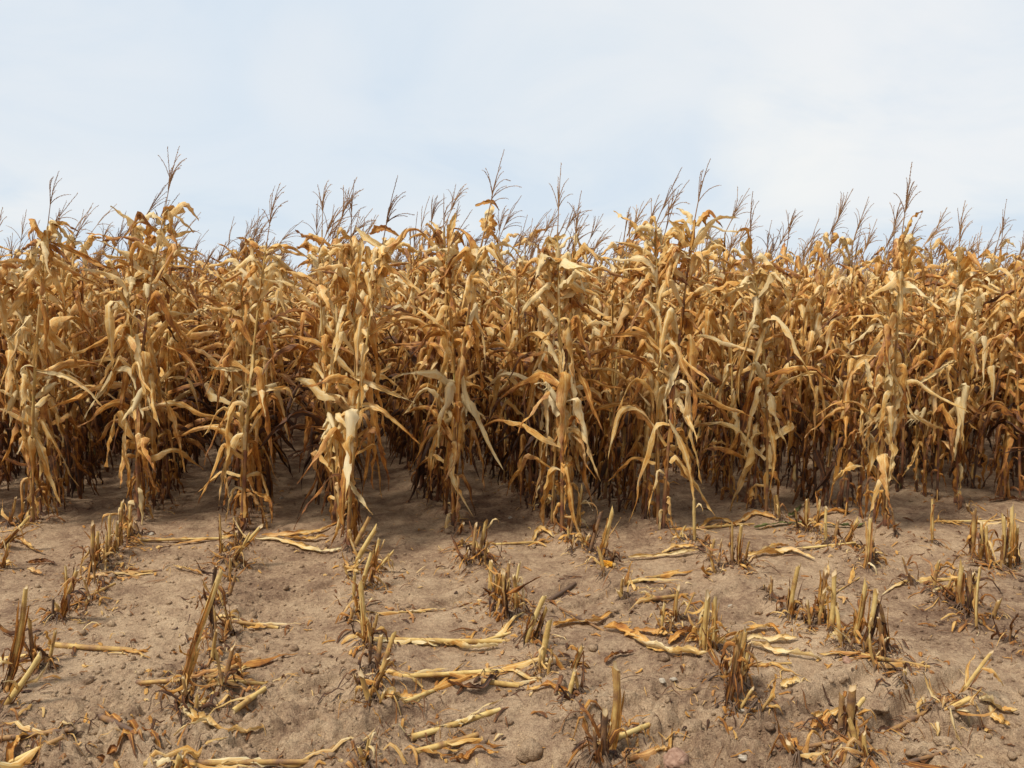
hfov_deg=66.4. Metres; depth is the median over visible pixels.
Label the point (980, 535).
corn stub
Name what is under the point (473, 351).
corn plant
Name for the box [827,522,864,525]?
fallen leaf
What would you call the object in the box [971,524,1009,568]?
corn stub
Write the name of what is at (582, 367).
corn plant
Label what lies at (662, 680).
stone
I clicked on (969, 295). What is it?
corn plant
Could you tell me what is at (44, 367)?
corn plant
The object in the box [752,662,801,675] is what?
fallen stalk
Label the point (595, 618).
fallen leaf
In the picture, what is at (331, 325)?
corn plant
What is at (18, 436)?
corn plant
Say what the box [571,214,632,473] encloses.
corn plant
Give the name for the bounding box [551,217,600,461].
corn plant
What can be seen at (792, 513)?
fallen leaf
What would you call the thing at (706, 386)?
corn plant
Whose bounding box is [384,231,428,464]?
corn plant
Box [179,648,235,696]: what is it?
corn stub
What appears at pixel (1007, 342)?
corn plant
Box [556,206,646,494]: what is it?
corn plant
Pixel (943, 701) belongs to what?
fallen stalk
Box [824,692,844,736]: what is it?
corn stub
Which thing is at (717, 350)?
corn plant
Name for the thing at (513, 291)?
corn plant
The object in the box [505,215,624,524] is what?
corn plant
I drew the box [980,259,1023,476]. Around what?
corn plant
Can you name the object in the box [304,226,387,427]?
corn plant
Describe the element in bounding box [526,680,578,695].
fallen leaf
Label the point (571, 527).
corn stub
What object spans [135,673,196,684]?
fallen stalk
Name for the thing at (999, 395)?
corn plant
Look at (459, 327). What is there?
corn plant
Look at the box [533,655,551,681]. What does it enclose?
corn stub
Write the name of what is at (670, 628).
corn stub
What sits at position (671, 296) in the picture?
corn plant
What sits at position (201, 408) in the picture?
corn plant
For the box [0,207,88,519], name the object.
corn plant
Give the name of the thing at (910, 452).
corn plant
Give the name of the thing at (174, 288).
corn plant
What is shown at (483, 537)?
corn stub
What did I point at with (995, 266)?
corn plant
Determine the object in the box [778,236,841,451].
corn plant
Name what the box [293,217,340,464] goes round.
corn plant
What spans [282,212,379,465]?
corn plant
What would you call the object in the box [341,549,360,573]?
corn stub
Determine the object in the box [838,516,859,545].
corn stub
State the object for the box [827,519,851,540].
corn stub
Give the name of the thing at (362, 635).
corn stub
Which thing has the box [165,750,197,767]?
corn stub
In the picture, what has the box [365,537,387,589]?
corn stub
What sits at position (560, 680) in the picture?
straw litter
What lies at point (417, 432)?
corn plant
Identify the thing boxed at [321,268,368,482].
corn plant
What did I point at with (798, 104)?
sky
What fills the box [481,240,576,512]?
corn plant
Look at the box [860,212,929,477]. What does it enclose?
corn plant
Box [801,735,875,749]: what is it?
fallen stalk
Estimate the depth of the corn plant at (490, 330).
7.34 m
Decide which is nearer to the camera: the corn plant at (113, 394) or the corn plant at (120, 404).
the corn plant at (120, 404)
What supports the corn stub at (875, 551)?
on the ground
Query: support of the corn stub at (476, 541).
on the ground
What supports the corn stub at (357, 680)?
on the ground
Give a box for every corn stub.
[0,497,16,529]
[0,515,42,548]
[0,527,16,568]
[0,584,29,692]
[0,617,49,675]
[0,651,49,710]
[12,502,25,524]
[21,629,56,662]
[39,599,55,623]
[40,651,62,673]
[54,562,75,600]
[54,568,92,623]
[54,602,71,613]
[72,552,99,604]
[72,579,97,610]
[80,531,117,574]
[81,520,103,575]
[84,524,115,562]
[88,563,108,586]
[101,499,140,546]
[101,513,119,559]
[111,520,125,551]
[117,509,136,534]
[122,503,135,534]
[122,504,133,542]
[122,514,139,537]
[133,520,155,535]
[148,689,193,726]
[154,568,222,695]
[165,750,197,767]
[178,666,192,705]
[178,685,219,723]
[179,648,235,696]
[193,578,227,602]
[195,561,228,634]
[195,605,235,646]
[202,623,222,659]
[203,597,243,639]
[205,627,224,666]
[207,541,234,557]
[210,555,239,581]
[212,514,237,561]
[213,642,243,677]
[215,581,230,609]
[217,518,262,565]
[218,537,242,551]
[221,517,238,539]
[222,561,256,597]
[223,555,249,571]
[224,532,251,569]
[224,541,251,571]
[227,513,249,540]
[229,530,239,549]
[333,572,363,605]
[335,605,360,623]
[339,573,360,620]
[341,517,370,554]
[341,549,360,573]
[341,556,366,579]
[346,731,377,759]
[348,524,376,563]
[348,611,386,635]
[349,673,368,694]
[350,668,386,709]
[351,580,373,648]
[356,635,379,675]
[357,551,380,588]
[357,746,375,767]
[358,657,392,695]
[361,551,393,572]
[362,614,390,652]
[363,634,391,671]
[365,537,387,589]
[368,631,396,686]
[372,683,386,703]
[448,521,464,536]
[451,535,484,574]
[456,529,477,547]
[466,522,480,563]
[469,521,496,561]
[476,518,498,557]
[479,539,502,569]
[481,559,493,595]
[483,573,501,608]
[484,562,503,605]
[486,561,510,587]
[490,573,525,618]
[490,578,522,614]
[493,570,540,626]
[508,561,522,601]
[513,595,546,646]
[515,606,547,646]
[529,618,552,675]
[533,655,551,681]
[534,637,588,669]
[541,649,556,672]
[553,518,576,538]
[558,527,575,543]
[558,644,585,700]
[560,666,580,703]
[565,533,586,554]
[571,695,638,767]
[572,716,608,766]
[573,484,597,528]
[574,524,595,549]
[574,535,594,545]
[582,510,602,553]
[585,546,609,580]
[593,505,620,557]
[601,548,621,562]
[607,661,624,752]
[615,570,632,602]
[616,561,632,599]
[652,602,674,634]
[653,613,678,638]
[660,584,683,622]
[666,521,687,540]
[669,528,684,543]
[678,587,713,619]
[683,527,697,541]
[683,609,731,643]
[688,498,702,541]
[693,589,725,650]
[697,596,727,649]
[698,532,710,546]
[698,538,727,568]
[701,552,726,574]
[702,538,717,561]
[702,628,749,711]
[705,644,762,681]
[709,639,732,656]
[716,641,754,689]
[722,522,755,567]
[723,626,758,696]
[725,686,753,717]
[734,524,748,571]
[736,541,757,567]
[744,674,782,717]
[757,576,786,603]
[757,583,771,599]
[766,580,803,615]
[767,710,837,767]
[770,494,785,518]
[774,495,787,520]
[779,563,802,624]
[784,508,804,530]
[793,599,816,631]
[794,499,813,531]
[794,597,818,621]
[807,492,839,534]
[811,506,830,547]
[812,588,838,624]
[812,600,829,625]
[814,559,830,614]
[821,569,846,638]
[823,717,871,764]
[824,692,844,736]
[825,606,849,648]
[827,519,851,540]
[827,730,886,767]
[833,588,881,653]
[834,685,871,736]
[836,636,857,656]
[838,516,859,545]
[840,608,866,638]
[845,696,875,719]
[847,578,878,646]
[854,543,865,554]
[855,552,886,567]
[855,633,890,675]
[862,518,881,574]
[862,538,881,560]
[864,599,900,656]
[870,617,895,670]
[884,504,900,538]
[888,573,920,588]
[890,667,915,693]
[901,553,924,582]
[914,695,935,713]
[915,694,930,714]
[915,695,996,744]
[920,555,957,594]
[923,672,981,707]
[929,499,942,545]
[931,576,965,601]
[935,569,995,605]
[936,569,955,600]
[940,568,1002,619]
[942,650,1003,697]
[949,560,973,611]
[961,503,978,513]
[963,508,977,554]
[968,566,988,634]
[970,513,997,561]
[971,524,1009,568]
[982,597,1004,619]
[990,513,1015,572]
[990,613,1023,643]
[995,509,1023,565]
[1006,503,1020,571]
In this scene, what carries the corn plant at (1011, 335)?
on the ground
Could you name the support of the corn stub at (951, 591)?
on the ground
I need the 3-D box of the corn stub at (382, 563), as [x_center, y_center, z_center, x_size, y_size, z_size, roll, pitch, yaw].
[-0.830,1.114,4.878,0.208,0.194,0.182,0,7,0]
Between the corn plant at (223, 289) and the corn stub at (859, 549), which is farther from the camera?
the corn plant at (223, 289)
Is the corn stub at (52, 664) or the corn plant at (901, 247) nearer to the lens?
the corn stub at (52, 664)
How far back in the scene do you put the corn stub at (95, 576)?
4.62 m
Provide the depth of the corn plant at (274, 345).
6.97 m
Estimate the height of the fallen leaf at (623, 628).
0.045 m
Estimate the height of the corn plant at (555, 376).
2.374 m
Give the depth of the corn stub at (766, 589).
4.47 m
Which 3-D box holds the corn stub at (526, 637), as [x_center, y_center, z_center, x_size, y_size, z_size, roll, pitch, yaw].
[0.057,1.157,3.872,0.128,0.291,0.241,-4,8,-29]
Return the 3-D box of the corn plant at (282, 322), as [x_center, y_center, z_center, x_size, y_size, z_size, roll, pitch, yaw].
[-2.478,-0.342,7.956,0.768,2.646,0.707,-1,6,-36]
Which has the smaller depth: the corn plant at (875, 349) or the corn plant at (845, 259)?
the corn plant at (875, 349)
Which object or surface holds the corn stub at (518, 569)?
on the ground
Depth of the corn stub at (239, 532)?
5.42 m
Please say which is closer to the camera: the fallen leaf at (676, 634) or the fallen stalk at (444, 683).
the fallen stalk at (444, 683)
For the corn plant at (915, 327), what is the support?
on the ground
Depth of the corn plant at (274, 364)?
8.61 m
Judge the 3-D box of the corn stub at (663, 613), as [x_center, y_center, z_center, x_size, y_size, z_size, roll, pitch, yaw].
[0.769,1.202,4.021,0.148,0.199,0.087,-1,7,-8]
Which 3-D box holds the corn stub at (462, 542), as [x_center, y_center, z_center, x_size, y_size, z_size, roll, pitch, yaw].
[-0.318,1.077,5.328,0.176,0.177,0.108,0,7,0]
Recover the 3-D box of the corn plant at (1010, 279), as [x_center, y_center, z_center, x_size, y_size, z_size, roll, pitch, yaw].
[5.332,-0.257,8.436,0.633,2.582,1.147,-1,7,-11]
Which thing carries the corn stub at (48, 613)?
on the ground
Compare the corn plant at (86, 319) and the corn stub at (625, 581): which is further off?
the corn plant at (86, 319)
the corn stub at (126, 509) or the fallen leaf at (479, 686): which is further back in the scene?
the corn stub at (126, 509)
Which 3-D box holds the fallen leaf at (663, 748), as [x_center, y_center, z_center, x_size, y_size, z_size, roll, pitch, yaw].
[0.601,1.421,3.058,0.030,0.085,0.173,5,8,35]
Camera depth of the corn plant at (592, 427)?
6.86 m
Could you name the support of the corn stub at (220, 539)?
on the ground
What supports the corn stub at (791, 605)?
on the ground
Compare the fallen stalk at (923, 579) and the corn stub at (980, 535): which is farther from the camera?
the corn stub at (980, 535)
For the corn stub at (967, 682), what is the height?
0.258 m
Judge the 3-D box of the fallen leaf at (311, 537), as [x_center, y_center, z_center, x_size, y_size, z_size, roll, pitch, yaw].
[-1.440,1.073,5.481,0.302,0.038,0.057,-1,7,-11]
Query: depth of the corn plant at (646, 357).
7.90 m
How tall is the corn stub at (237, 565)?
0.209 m
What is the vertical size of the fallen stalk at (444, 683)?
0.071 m
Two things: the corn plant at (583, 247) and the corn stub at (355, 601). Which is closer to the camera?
the corn stub at (355, 601)
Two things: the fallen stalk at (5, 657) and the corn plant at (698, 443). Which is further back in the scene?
the corn plant at (698, 443)
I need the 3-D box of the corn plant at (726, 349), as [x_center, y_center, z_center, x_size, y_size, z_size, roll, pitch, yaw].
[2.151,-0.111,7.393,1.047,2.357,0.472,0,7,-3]
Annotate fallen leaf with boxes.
[5,731,31,762]
[14,536,42,551]
[27,567,41,573]
[28,558,55,563]
[97,728,135,763]
[127,719,162,748]
[173,564,202,574]
[174,715,262,735]
[179,703,211,725]
[256,536,341,550]
[262,521,336,536]
[284,534,328,539]
[385,687,412,698]
[447,640,497,648]
[447,672,498,688]
[455,745,497,759]
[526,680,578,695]
[531,525,553,539]
[553,611,611,625]
[604,621,668,651]
[604,650,633,662]
[628,548,697,557]
[629,577,638,590]
[633,626,672,634]
[633,634,706,654]
[654,728,672,751]
[662,543,697,552]
[668,625,698,643]
[687,636,734,642]
[701,516,736,525]
[722,623,779,637]
[734,510,775,523]
[747,633,796,641]
[748,546,814,558]
[750,641,819,658]
[754,521,810,527]
[762,542,788,548]
[780,676,804,687]
[786,732,811,759]
[788,504,800,515]
[810,507,850,521]
[810,707,837,727]
[811,710,831,717]
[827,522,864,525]
[833,497,863,505]
[864,724,888,731]
[931,561,957,575]
[979,693,1017,710]
[988,705,1010,725]
[989,495,1023,500]
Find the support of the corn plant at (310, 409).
on the ground
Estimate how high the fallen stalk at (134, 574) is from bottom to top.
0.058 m
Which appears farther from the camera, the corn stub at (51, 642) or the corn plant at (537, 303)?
the corn plant at (537, 303)
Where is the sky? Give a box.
[0,0,1023,289]
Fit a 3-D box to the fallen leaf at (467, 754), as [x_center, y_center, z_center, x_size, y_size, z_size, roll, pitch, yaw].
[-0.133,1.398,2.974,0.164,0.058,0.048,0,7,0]
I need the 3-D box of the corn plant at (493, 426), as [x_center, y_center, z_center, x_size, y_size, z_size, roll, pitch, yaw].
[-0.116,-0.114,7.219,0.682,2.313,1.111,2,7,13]
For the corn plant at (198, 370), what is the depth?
7.79 m
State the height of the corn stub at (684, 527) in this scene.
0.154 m
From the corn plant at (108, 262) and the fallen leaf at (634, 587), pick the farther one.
the corn plant at (108, 262)
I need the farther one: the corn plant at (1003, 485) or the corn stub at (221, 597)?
the corn plant at (1003, 485)
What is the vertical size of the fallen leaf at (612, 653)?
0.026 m
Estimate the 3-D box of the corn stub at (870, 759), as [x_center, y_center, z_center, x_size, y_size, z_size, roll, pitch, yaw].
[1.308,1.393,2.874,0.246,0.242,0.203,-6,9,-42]
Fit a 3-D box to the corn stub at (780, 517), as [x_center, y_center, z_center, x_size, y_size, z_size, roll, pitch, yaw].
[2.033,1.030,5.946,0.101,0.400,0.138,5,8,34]
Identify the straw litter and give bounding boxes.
[0,450,1023,767]
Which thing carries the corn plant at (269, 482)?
on the ground
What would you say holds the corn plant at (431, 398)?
on the ground
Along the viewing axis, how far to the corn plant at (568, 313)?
7.51 m
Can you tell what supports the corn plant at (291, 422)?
on the ground
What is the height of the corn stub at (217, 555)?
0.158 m
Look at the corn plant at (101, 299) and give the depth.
8.17 m
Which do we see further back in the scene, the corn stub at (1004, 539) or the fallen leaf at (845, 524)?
the fallen leaf at (845, 524)
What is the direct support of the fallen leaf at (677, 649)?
on the ground
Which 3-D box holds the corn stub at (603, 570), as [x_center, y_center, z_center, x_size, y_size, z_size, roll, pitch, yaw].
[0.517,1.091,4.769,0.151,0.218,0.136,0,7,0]
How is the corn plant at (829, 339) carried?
on the ground
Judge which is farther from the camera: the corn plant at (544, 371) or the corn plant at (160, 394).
the corn plant at (544, 371)
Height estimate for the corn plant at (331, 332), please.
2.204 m
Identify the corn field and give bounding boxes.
[0,220,1023,466]
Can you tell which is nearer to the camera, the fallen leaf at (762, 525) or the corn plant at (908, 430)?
the fallen leaf at (762, 525)
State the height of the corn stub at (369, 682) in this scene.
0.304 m
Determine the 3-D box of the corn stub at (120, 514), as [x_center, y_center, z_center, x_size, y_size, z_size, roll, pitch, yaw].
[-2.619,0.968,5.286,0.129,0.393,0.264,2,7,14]
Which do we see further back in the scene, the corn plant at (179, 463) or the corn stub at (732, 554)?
the corn plant at (179, 463)
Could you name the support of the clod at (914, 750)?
on the ground
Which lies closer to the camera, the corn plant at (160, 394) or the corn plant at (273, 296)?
the corn plant at (160, 394)
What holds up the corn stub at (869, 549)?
on the ground
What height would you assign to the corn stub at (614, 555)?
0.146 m
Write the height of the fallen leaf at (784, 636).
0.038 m
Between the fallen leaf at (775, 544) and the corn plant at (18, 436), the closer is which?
the fallen leaf at (775, 544)
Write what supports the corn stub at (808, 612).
on the ground
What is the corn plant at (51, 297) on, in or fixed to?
on the ground
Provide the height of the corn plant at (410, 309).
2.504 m
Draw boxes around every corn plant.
[0,171,116,524]
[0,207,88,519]
[0,219,45,483]
[0,221,67,515]
[0,239,60,433]
[0,244,43,481]
[0,245,9,330]
[0,246,111,512]
[0,264,36,475]
[0,309,27,490]
[0,322,31,476]
[0,348,20,485]
[1,207,104,498]
[3,209,35,463]
[3,232,33,428]
[4,192,77,502]
[7,222,124,494]
[8,281,98,508]
[16,242,111,487]
[18,203,127,496]
[20,240,56,455]
[25,254,57,447]
[33,217,116,457]
[34,214,106,478]
[38,226,71,440]
[45,193,218,510]
[45,258,108,464]
[47,227,226,518]
[48,241,127,471]
[51,243,120,484]
[63,252,124,459]
[66,204,128,471]
[67,226,128,453]
[74,258,125,469]
[76,242,185,508]
[77,183,181,515]
[79,249,130,454]
[83,146,207,524]
[83,245,125,465]
[86,222,151,454]
[87,213,136,450]
[98,203,234,498]
[99,230,219,485]
[101,247,129,449]
[110,276,227,487]
[113,221,199,478]
[116,247,207,485]
[127,236,214,462]
[136,239,201,493]
[141,220,218,473]
[145,259,219,503]
[149,221,225,475]
[159,233,205,460]
[161,255,212,459]
[170,263,218,466]
[172,212,209,464]
[172,232,301,524]
[173,231,227,437]
[176,244,223,451]
[178,249,212,454]
[182,234,303,507]
[183,249,302,515]
[183,253,225,447]
[183,265,217,457]
[196,183,311,531]
[196,218,276,427]
[200,238,290,451]
[200,248,288,472]
[201,224,300,413]
[203,225,305,467]
[203,242,294,428]
[205,211,311,461]
[208,218,298,380]
[213,212,318,484]
[214,237,286,515]
[215,221,302,388]
[215,234,293,496]
[216,241,309,511]
[217,223,293,478]
[221,250,304,457]
[226,263,277,476]
[230,212,288,469]
[232,243,309,503]
[233,261,306,458]
[248,220,310,424]
[258,177,409,526]
[262,262,309,461]
[263,197,384,529]
[267,216,343,499]
[272,240,360,404]
[273,217,444,536]
[278,215,389,503]
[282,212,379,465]
[284,208,395,486]
[284,240,380,434]
[286,219,365,492]
[288,260,369,518]
[288,262,353,519]
[293,178,426,544]
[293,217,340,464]
[296,180,385,508]
[302,175,426,553]
[302,201,357,473]
[303,286,317,449]
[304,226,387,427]
[311,235,369,479]
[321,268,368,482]
[353,236,401,449]
[365,196,503,478]
[371,195,457,490]
[371,243,475,486]
[372,211,430,465]
[373,197,480,521]
[374,227,428,416]
[377,263,411,440]
[378,238,426,457]
[380,226,423,455]
[381,184,473,505]
[381,245,459,490]
[384,222,431,457]
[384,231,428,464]
[384,270,475,471]
[385,281,456,468]
[389,286,407,453]
[392,218,485,500]
[397,308,474,436]
[402,209,492,513]
[408,150,521,531]
[409,203,499,509]
[411,210,462,505]
[411,232,492,499]
[452,258,537,478]
[452,264,544,470]
[453,271,479,450]
[457,247,507,453]
[458,239,508,468]
[459,196,531,490]
[463,218,510,459]
[466,205,515,474]
[467,227,552,462]
[468,228,499,456]
[468,230,497,456]
[470,215,568,505]
[476,164,628,540]
[476,212,557,477]
[479,226,530,482]
[481,214,611,521]
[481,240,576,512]
[487,218,553,492]
[493,226,590,479]
[493,228,601,494]
[497,209,559,496]
[503,205,586,496]
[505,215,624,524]
[509,257,556,517]
[518,190,600,530]
[529,214,564,455]
[534,227,627,481]
[538,248,577,460]
[542,239,598,463]
[549,228,586,459]
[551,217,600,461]
[553,257,632,486]
[554,230,582,455]
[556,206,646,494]
[556,247,621,475]
[569,254,610,470]
[570,248,638,493]
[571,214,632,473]
[571,236,677,498]
[573,232,669,506]
[574,181,689,516]
[575,189,753,519]
[584,168,733,524]
[586,215,702,515]
[587,198,663,502]
[590,159,742,529]
[593,217,652,450]
[600,224,675,442]
[602,194,685,511]
[605,277,677,460]
[608,229,663,440]
[615,223,681,461]
[617,214,654,419]
[628,252,728,467]
[628,287,672,452]
[636,226,724,471]
[645,245,708,473]
[660,235,705,468]
[664,216,772,481]
[667,252,758,479]
[668,243,718,450]
[675,227,725,456]
[676,186,782,494]
[676,227,722,431]
[676,243,744,463]
[676,254,775,488]
[679,255,753,481]
[684,231,716,453]
[688,192,840,511]
[688,228,718,449]
[693,251,808,508]
[696,225,741,459]
[697,225,805,501]
[698,247,772,467]
[701,248,794,474]
[709,227,817,504]
[711,233,757,463]
[725,228,820,476]
[727,212,821,479]
[728,211,802,477]
[734,258,757,470]
[746,246,844,488]
[764,219,861,492]
[767,245,806,440]
[769,240,824,487]
[770,189,852,504]
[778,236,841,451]
[779,236,837,456]
[791,247,845,458]
[792,249,841,507]
[798,208,846,437]
[801,197,873,465]
[803,244,907,508]
[804,258,914,518]
[805,220,890,507]
[805,247,861,461]
[809,251,854,462]
[814,224,885,515]
[816,259,967,521]
[817,245,886,470]
[822,214,868,469]
[831,248,872,436]
[839,218,966,477]
[840,162,952,528]
[846,238,892,449]
[846,253,899,437]
[847,217,922,457]
[853,231,921,459]
[854,239,944,477]
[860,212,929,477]
[860,259,908,451]
[866,217,966,485]
[871,201,958,491]
[871,242,948,464]
[903,233,1012,459]
[903,261,983,496]
[904,261,973,491]
[906,256,972,500]
[906,259,924,450]
[907,228,999,467]
[908,246,968,433]
[909,241,989,475]
[910,208,981,475]
[912,200,993,509]
[913,226,1022,477]
[928,233,981,451]
[935,226,1013,467]
[942,241,1021,486]
[949,227,1006,444]
[950,239,1023,488]
[962,219,1011,458]
[964,286,1023,491]
[968,199,1019,463]
[968,256,1023,470]
[970,231,1023,500]
[970,249,1023,453]
[973,256,1022,450]
[977,261,1023,500]
[977,288,1023,476]
[978,252,1022,455]
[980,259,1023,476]
[981,277,1023,471]
[981,317,1023,473]
[986,298,1023,439]
[999,253,1023,391]
[999,253,1023,457]
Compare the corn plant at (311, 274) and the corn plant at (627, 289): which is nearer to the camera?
the corn plant at (627, 289)
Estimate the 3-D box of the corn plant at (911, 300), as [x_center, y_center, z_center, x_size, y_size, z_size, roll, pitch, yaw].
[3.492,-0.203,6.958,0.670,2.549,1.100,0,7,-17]
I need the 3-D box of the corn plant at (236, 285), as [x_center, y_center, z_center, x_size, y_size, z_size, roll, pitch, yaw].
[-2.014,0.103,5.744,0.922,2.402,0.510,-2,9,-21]
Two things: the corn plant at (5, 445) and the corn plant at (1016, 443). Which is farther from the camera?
the corn plant at (1016, 443)
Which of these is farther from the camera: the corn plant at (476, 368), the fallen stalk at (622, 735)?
the corn plant at (476, 368)
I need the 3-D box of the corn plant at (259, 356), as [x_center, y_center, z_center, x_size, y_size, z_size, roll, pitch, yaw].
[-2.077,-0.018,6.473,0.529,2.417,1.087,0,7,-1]
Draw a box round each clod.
[244,747,257,758]
[440,716,453,724]
[461,704,475,714]
[516,738,542,762]
[681,719,702,732]
[866,696,889,715]
[905,742,931,757]
[932,735,953,748]
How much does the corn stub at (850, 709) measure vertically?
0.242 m
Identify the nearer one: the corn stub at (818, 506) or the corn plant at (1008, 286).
the corn stub at (818, 506)
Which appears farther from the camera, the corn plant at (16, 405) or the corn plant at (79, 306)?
the corn plant at (16, 405)
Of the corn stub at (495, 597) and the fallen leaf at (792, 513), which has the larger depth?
the fallen leaf at (792, 513)
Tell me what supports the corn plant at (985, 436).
on the ground
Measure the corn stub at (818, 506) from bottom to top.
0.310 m
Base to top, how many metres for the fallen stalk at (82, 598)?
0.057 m
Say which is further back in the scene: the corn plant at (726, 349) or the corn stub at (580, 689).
the corn plant at (726, 349)
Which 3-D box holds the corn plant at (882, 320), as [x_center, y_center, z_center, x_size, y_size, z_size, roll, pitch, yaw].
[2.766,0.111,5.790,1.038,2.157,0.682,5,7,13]
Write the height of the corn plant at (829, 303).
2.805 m
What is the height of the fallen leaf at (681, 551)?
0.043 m
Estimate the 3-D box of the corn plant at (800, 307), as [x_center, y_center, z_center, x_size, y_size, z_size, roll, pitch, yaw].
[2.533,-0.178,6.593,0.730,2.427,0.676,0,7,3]
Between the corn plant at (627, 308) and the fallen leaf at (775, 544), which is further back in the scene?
the corn plant at (627, 308)
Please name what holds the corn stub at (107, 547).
on the ground
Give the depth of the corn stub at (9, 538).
5.29 m
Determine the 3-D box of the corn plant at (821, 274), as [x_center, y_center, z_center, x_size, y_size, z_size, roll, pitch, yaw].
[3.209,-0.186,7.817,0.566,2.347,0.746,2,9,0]
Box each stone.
[659,678,665,683]
[662,747,688,767]
[738,754,747,761]
[842,656,851,663]
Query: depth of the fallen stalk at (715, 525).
5.82 m
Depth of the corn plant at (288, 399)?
7.01 m
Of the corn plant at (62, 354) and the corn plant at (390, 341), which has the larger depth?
the corn plant at (390, 341)
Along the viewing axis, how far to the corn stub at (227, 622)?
3.99 m
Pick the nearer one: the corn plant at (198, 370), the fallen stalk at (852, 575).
the fallen stalk at (852, 575)
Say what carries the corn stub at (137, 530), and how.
on the ground
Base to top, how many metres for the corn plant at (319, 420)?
2.756 m
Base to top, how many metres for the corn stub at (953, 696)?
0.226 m
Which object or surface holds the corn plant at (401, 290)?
on the ground
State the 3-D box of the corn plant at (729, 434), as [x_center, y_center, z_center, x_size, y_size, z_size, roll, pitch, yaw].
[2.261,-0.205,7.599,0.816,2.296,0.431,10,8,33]
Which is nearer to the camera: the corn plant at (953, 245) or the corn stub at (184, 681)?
the corn stub at (184, 681)
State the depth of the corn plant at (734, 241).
7.91 m
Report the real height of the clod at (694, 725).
0.061 m
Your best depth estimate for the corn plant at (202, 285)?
8.73 m
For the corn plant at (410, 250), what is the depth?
7.13 m
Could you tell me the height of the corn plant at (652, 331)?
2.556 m
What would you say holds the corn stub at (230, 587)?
on the ground
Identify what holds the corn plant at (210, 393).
on the ground
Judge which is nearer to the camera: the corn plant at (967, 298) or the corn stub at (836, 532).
the corn stub at (836, 532)
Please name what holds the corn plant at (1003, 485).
on the ground
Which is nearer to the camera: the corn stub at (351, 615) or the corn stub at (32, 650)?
the corn stub at (32, 650)
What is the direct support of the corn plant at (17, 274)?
on the ground
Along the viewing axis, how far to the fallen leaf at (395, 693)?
3.34 m
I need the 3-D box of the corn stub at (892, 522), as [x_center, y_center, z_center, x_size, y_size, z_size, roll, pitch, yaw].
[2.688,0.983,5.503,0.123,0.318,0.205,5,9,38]
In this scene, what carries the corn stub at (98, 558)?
on the ground
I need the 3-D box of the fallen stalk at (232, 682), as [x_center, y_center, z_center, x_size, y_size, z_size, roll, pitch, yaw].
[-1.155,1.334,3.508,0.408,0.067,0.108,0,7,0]
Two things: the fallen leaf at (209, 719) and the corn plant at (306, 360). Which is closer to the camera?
the fallen leaf at (209, 719)
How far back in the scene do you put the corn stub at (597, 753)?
2.85 m
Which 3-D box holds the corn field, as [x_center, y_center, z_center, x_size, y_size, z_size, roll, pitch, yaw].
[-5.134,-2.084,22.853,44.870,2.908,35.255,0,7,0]
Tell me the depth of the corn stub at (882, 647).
3.63 m
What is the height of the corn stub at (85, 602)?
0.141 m
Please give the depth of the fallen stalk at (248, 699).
3.33 m
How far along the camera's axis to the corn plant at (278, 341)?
7.28 m
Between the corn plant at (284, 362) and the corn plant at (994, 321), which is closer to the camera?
the corn plant at (994, 321)
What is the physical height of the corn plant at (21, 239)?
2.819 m
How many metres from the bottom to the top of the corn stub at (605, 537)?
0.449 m
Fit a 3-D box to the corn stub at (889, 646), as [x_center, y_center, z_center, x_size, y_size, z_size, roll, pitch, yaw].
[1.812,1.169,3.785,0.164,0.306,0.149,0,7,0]
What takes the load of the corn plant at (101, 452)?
on the ground
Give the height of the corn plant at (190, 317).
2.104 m
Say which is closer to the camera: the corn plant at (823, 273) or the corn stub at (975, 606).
the corn stub at (975, 606)
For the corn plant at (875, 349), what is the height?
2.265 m
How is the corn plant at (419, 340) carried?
on the ground
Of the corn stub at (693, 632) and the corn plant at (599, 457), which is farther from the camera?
the corn plant at (599, 457)
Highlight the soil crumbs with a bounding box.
[0,472,1023,767]
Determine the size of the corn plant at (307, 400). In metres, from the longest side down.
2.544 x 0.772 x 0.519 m
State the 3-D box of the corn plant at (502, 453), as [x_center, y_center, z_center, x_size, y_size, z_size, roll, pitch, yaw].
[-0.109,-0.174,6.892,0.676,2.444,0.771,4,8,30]
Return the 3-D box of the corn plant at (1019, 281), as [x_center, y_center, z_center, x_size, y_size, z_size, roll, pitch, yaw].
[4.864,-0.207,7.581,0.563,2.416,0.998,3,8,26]
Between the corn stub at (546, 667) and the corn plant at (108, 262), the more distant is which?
the corn plant at (108, 262)
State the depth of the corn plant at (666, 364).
7.33 m
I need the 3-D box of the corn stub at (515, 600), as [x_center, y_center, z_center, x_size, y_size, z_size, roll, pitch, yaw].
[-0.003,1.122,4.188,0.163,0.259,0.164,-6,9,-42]
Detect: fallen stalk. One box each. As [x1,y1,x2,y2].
[0,654,25,660]
[0,720,75,741]
[0,735,64,767]
[48,642,150,657]
[70,574,115,614]
[79,568,161,579]
[97,704,144,757]
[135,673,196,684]
[139,536,243,544]
[143,724,378,767]
[171,653,297,683]
[198,665,250,706]
[207,673,296,689]
[209,686,266,714]
[216,614,300,628]
[354,608,445,615]
[366,657,558,679]
[373,636,509,645]
[392,699,502,740]
[396,663,478,703]
[415,731,505,756]
[481,674,545,687]
[483,540,552,544]
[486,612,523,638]
[546,599,604,630]
[547,582,576,599]
[577,722,649,743]
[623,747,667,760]
[624,570,692,585]
[628,590,687,610]
[670,523,753,532]
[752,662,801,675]
[788,542,855,550]
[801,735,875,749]
[817,651,929,667]
[825,567,859,599]
[881,574,997,594]
[889,696,951,731]
[897,748,948,767]
[932,578,957,591]
[937,517,1023,527]
[965,562,1023,576]
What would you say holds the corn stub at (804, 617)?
on the ground
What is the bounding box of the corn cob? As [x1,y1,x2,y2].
[600,560,615,566]
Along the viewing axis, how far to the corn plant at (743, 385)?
7.53 m
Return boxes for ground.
[0,293,1023,767]

